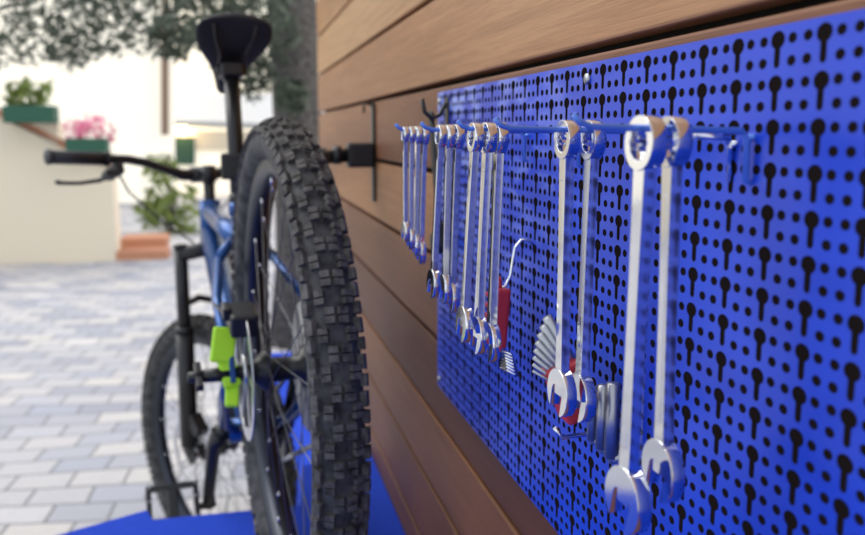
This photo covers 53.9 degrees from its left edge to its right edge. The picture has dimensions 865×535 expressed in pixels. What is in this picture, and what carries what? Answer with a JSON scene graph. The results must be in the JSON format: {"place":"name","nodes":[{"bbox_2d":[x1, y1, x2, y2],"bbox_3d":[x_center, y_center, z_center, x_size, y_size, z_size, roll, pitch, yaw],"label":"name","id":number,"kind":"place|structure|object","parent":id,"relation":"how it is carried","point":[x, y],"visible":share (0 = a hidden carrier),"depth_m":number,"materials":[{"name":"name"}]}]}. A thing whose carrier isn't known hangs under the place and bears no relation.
{"place":"outdoors","nodes":[
{"label":"outdoors","id":0,"kind":"place"},
{"bbox_2d":[0,195,290,534],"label":"pavement","id":1,"kind":"structure","parent":0,"point":[78,340],"depth_m":4.16,"materials":[{"name":"stone"}]},
{"bbox_2d":[0,117,120,263],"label":"rendered wall","id":2,"kind":"structure","parent":1,"relation":"on","point":[44,218],"depth_m":8.10,"materials":[{"name":"beige paint"}]},
{"bbox_2d":[0,75,58,122],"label":"flower planter","id":3,"kind":"object","parent":2,"relation":"on","point":[29,111],"visible":1,"depth_m":7.70,"materials":[{"name":"green"}]},
{"bbox_2d":[0,109,111,168],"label":"coping","id":4,"kind":"object","parent":2,"relation":"attached to","point":[29,127],"visible":0.5,"depth_m":7.96,"materials":[{"name":"brown ceramic"}]},
{"bbox_2d":[61,111,116,151],"bbox_3d":[-3.196,-1.271,7.925,0.491,0.384,0.287,-2,9,-13],"label":"flower box","id":5,"kind":"object","parent":2,"relation":"on","point":[80,142],"visible":0.98,"depth_m":7.86,"materials":[{"name":"green"}]},
{"bbox_2d":[115,233,170,260],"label":"stone steps","id":6,"kind":"structure","parent":1,"relation":"on","point":[155,246],"depth_m":8.59,"materials":[{"name":"stone"}]},
{"bbox_2d":[0,0,320,202],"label":"walls","id":7,"kind":"structure","parent":1,"relation":"on","point":[122,94],"depth_m":14.90,"materials":[{"name":"beige paint"}]},
{"bbox_2d":[161,0,168,134],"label":"drain pipe","id":8,"kind":"object","parent":7,"relation":"attached to","point":[164,98],"visible":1,"depth_m":14.85,"materials":[{"name":"brown"}]},
{"bbox_2d":[175,126,186,134],"bbox_3d":[-4.830,-2.660,16.322,0.209,0.220,0.220,-2,9,-13],"label":"porch lamp","id":9,"kind":"object","parent":7,"relation":"attached to","point":[180,130],"visible":0.7,"depth_m":16.25,"materials":[{"name":"white"}]},
{"bbox_2d":[175,137,194,164],"bbox_3d":[-4.867,-2.271,16.583,0.474,0.543,0.001,-2,9,-13],"label":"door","id":10,"kind":"structure","parent":7,"relation":"attached to","point":[184,150],"depth_m":16.59,"materials":[{"name":"teal wood"}]},
{"bbox_2d":[175,93,324,128],"bbox_3d":[-3.422,-2.941,15.983,3.000,0.737,0.001,-2,9,-13],"label":"canopy","id":11,"kind":"object","parent":7,"relation":"attached to","point":[200,111],"visible":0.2,"depth_m":15.84,"materials":[{"name":"white paint"}]},
{"bbox_2d":[196,131,325,149],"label":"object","id":12,"kind":"structure","parent":7,"relation":"attached to","point":[211,140],"depth_m":16.73,"materials":[{"name":"beige"}]},
{"bbox_2d":[0,0,321,349],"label":"olive tree","id":13,"kind":"object","parent":1,"relation":"on","point":[291,70],"visible":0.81,"depth_m":4.68,"materials":[{"name":"green plant"}]},
{"bbox_2d":[131,152,200,233],"bbox_3d":[-3.244,-0.745,10.574,0.858,1.389,0.804,6,11,32],"label":"shrub","id":14,"kind":"object","parent":1,"relation":"on","point":[166,212],"visible":0.73,"depth_m":10.46,"materials":[{"name":"green plant"}]},
{"bbox_2d":[44,12,371,534],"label":"mountain bike","id":15,"kind":"object","parent":1,"relation":"on","point":[320,368],"visible":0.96,"depth_m":1.38,"materials":[{"name":"rubber"}]},
{"bbox_2d":[60,456,405,534],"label":"floor mat","id":16,"kind":"object","parent":1,"relation":"on","point":[384,519],"visible":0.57,"depth_m":1.59,"materials":[{"name":"blue rubber"}]},
{"bbox_2d":[271,352,310,505],"bbox_3d":[-0.593,0.699,3.453,0.270,0.008,2.800,-2,9,-13],"label":"stand","id":17,"kind":"object","parent":1,"relation":"on","point":[297,428],"visible":0.11,"depth_m":3.48,"materials":[{"name":"blue metal"}]},
{"bbox_2d":[420,97,448,124],"bbox_3d":[0.004,-0.192,1.074,0.040,0.045,0.016,-2,9,-13],"label":"hook","id":18,"kind":"object","parent":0,"point":[445,106],"visible":0.76,"depth_m":1.07,"materials":[{"name":"black metal"}]},
{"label":"ground","id":19,"kind":"structure","parent":0,"visible":0},
{"bbox_2d":[325,0,839,171],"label":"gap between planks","id":20,"kind":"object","parent":19,"relation":"on","point":[803,4],"depth_m":0.63,"materials":[{"name":"black"}]},
{"bbox_2d":[316,0,864,534],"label":"planks","id":21,"kind":"object","parent":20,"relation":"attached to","point":[442,470],"visible":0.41,"depth_m":1.34,"materials":[{"name":"brown wood"}]},
{"bbox_2d":[221,102,375,201],"bbox_3d":[-0.260,-0.226,1.673,0.306,0.202,0.116,-2,9,-13],"label":"bike wall mount","id":22,"kind":"object","parent":21,"relation":"attached to","point":[357,155],"visible":0.62,"depth_m":1.71,"materials":[{"name":"black paint"}]},
{"bbox_2d":[437,8,864,534],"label":"pegboard","id":23,"kind":"object","parent":21,"relation":"attached to","point":[769,422],"visible":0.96,"depth_m":0.48,"materials":[{"name":"blue metal"}]},
{"bbox_2d":[401,126,409,241],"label":"wrench","id":24,"kind":"object","parent":23,"relation":"hanging from","point":[405,231],"visible":1,"depth_m":0.89,"materials":[{"name":"silver metal"}]},
{"bbox_2d":[407,126,415,249],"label":"wrench","id":25,"kind":"object","parent":23,"relation":"hanging from","point":[411,142],"visible":1,"depth_m":0.90,"materials":[{"name":"silver metal"}]},
{"bbox_2d":[394,123,433,132],"bbox_3d":[0.013,-0.133,0.898,0.108,0.039,0.004,-2,9,-13],"label":"pegboard hook","id":26,"kind":"object","parent":23,"relation":"attached to","point":[397,126],"visible":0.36,"depth_m":0.88,"materials":[{"name":"blue metal"}]},
{"bbox_2d":[412,126,421,255],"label":"wrench","id":27,"kind":"object","parent":23,"relation":"hanging from","point":[416,249],"visible":0.99,"depth_m":0.90,"materials":[{"name":"silver metal"}]},
{"bbox_2d":[416,126,429,263],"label":"wrench","id":28,"kind":"object","parent":23,"relation":"hanging from","point":[421,257],"visible":0.94,"depth_m":0.90,"materials":[{"name":"silver metal"}]},
{"bbox_2d":[428,111,442,253],"bbox_3d":[0.004,-0.109,1.095,0.022,0.184,0.028,-6,7,-12],"label":"chain whip","id":29,"kind":"object","parent":23,"relation":"hanging from","point":[432,145],"visible":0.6,"depth_m":1.09,"materials":[{"name":"black metal"}]},
{"bbox_2d":[427,124,446,297],"bbox_3d":[0.004,-0.051,0.780,0.007,0.160,0.028,0,10,-15],"label":"wrench","id":30,"kind":"object","parent":23,"relation":"hanging from","point":[433,274],"visible":1,"depth_m":0.78,"materials":[{"name":"silver metal"}]},
{"bbox_2d":[439,124,454,303],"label":"wrench","id":31,"kind":"object","parent":23,"relation":"hanging from","point":[445,289],"visible":0.96,"depth_m":0.78,"materials":[{"name":"silver metal"}]},
{"bbox_2d":[445,124,464,312],"bbox_3d":[0.021,-0.044,0.785,0.008,0.175,0.030,-1,10,-15],"label":"wrench","id":32,"kind":"object","parent":23,"relation":"hanging from","point":[454,304],"visible":0.92,"depth_m":0.78,"materials":[{"name":"silver metal"}]},
{"bbox_2d":[455,122,483,342],"bbox_3d":[0.029,-0.025,0.656,0.008,0.171,0.029,0,10,-14],"label":"wrench","id":33,"kind":"object","parent":23,"relation":"hanging from","point":[464,323],"visible":1,"depth_m":0.65,"materials":[{"name":"silver metal"}]},
{"bbox_2d":[420,121,528,162],"bbox_3d":[0.041,-0.114,0.777,0.108,0.039,0.004,-2,9,-13],"label":"pegboard hook","id":34,"kind":"object","parent":23,"relation":"attached to","point":[435,129],"visible":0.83,"depth_m":0.78,"materials":[{"name":"blue metal"}]},
{"bbox_2d":[469,122,497,354],"bbox_3d":[0.039,-0.021,0.659,0.008,0.181,0.031,-1,10,-16],"label":"wrench","id":35,"kind":"object","parent":23,"relation":"hanging from","point":[480,339],"visible":0.95,"depth_m":0.66,"materials":[{"name":"silver metal"}]},
{"bbox_2d":[486,122,508,362],"bbox_3d":[0.049,-0.018,0.661,0.008,0.188,0.032,-1,9,-13],"label":"wrench","id":36,"kind":"object","parent":23,"relation":"hanging from","point":[494,347],"visible":0.9,"depth_m":0.66,"materials":[{"name":"silver metal"}]},
{"bbox_2d":[488,238,532,286],"bbox_3d":[0.074,-0.002,0.783,0.048,0.049,0.003,-2,9,-13],"label":"hook","id":37,"kind":"object","parent":23,"relation":"attached to","point":[530,241],"visible":0.77,"depth_m":0.78,"materials":[{"name":"silver metal"}]},
{"bbox_2d":[485,276,518,376],"bbox_3d":[0.065,0.055,0.786,0.027,0.094,0.034,-2,9,-13],"label":"brush","id":38,"kind":"object","parent":37,"relation":"hanging from","point":[507,363],"visible":0.62,"depth_m":0.78,"materials":[{"name":"red plastic"}]},
{"bbox_2d":[456,119,582,167],"bbox_3d":[0.070,-0.094,0.653,0.108,0.039,0.004,-2,9,-13],"label":"pegboard hook","id":39,"kind":"object","parent":23,"relation":"attached to","point":[459,122],"visible":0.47,"depth_m":0.65,"materials":[{"name":"blue metal"}]},
{"bbox_2d":[493,117,632,171],"bbox_3d":[0.091,-0.080,0.562,0.108,0.039,0.004,-2,9,-13],"label":"pegboard hook","id":40,"kind":"object","parent":23,"relation":"attached to","point":[499,123],"visible":0.43,"depth_m":0.55,"materials":[{"name":"blue metal"}]},
{"bbox_2d":[547,120,580,416],"bbox_3d":[0.089,0.003,0.574,0.008,0.201,0.034,-2,9,-15],"label":"wrench","id":41,"kind":"object","parent":23,"relation":"hanging from","point":[561,384],"visible":0.99,"depth_m":0.57,"materials":[{"name":"silver metal"}]},
{"bbox_2d":[532,314,620,463],"bbox_3d":[0.115,0.086,0.620,0.075,0.102,0.043,6,11,35],"label":"hex key holder","id":42,"kind":"object","parent":23,"relation":"attached to","point":[602,433],"visible":0.55,"depth_m":0.61,"materials":[{"name":"red plastic"}]},
{"bbox_2d":[572,120,606,422],"bbox_3d":[0.105,0.005,0.579,0.009,0.207,0.035,-1,9,-13],"label":"wrench","id":43,"kind":"object","parent":23,"relation":"hanging from","point":[592,147],"visible":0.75,"depth_m":0.57,"materials":[{"name":"silver metal"}]},
{"bbox_2d":[605,115,667,534],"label":"wrench","id":44,"kind":"object","parent":23,"relation":"hanging from","point":[626,484],"visible":1,"depth_m":0.44,"materials":[{"name":"silver metal"}]},
{"bbox_2d":[570,112,754,185],"bbox_3d":[0.121,-0.060,0.436,0.108,0.039,0.004,-2,9,-13],"label":"pegboard hook","id":45,"kind":"object","parent":23,"relation":"attached to","point":[580,122],"visible":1,"depth_m":0.44,"materials":[{"name":"blue metal"}]},
{"bbox_2d":[642,116,692,502],"bbox_3d":[0.124,0.024,0.448,0.009,0.206,0.034,-3,8,-13],"label":"wrench","id":46,"kind":"object","parent":23,"relation":"hanging from","point":[661,455],"visible":0.92,"depth_m":0.45,"materials":[{"name":"silver metal"}]},
{"bbox_2d":[693,133,737,181],"bbox_3d":[0.154,-0.060,0.462,0.030,0.027,0.007,-2,9,-13],"label":"pegboard hook","id":47,"kind":"object","parent":23,"relation":"attached to","point":[730,144],"visible":0.98,"depth_m":0.46,"materials":[{"name":"blue metal"}]}
]}

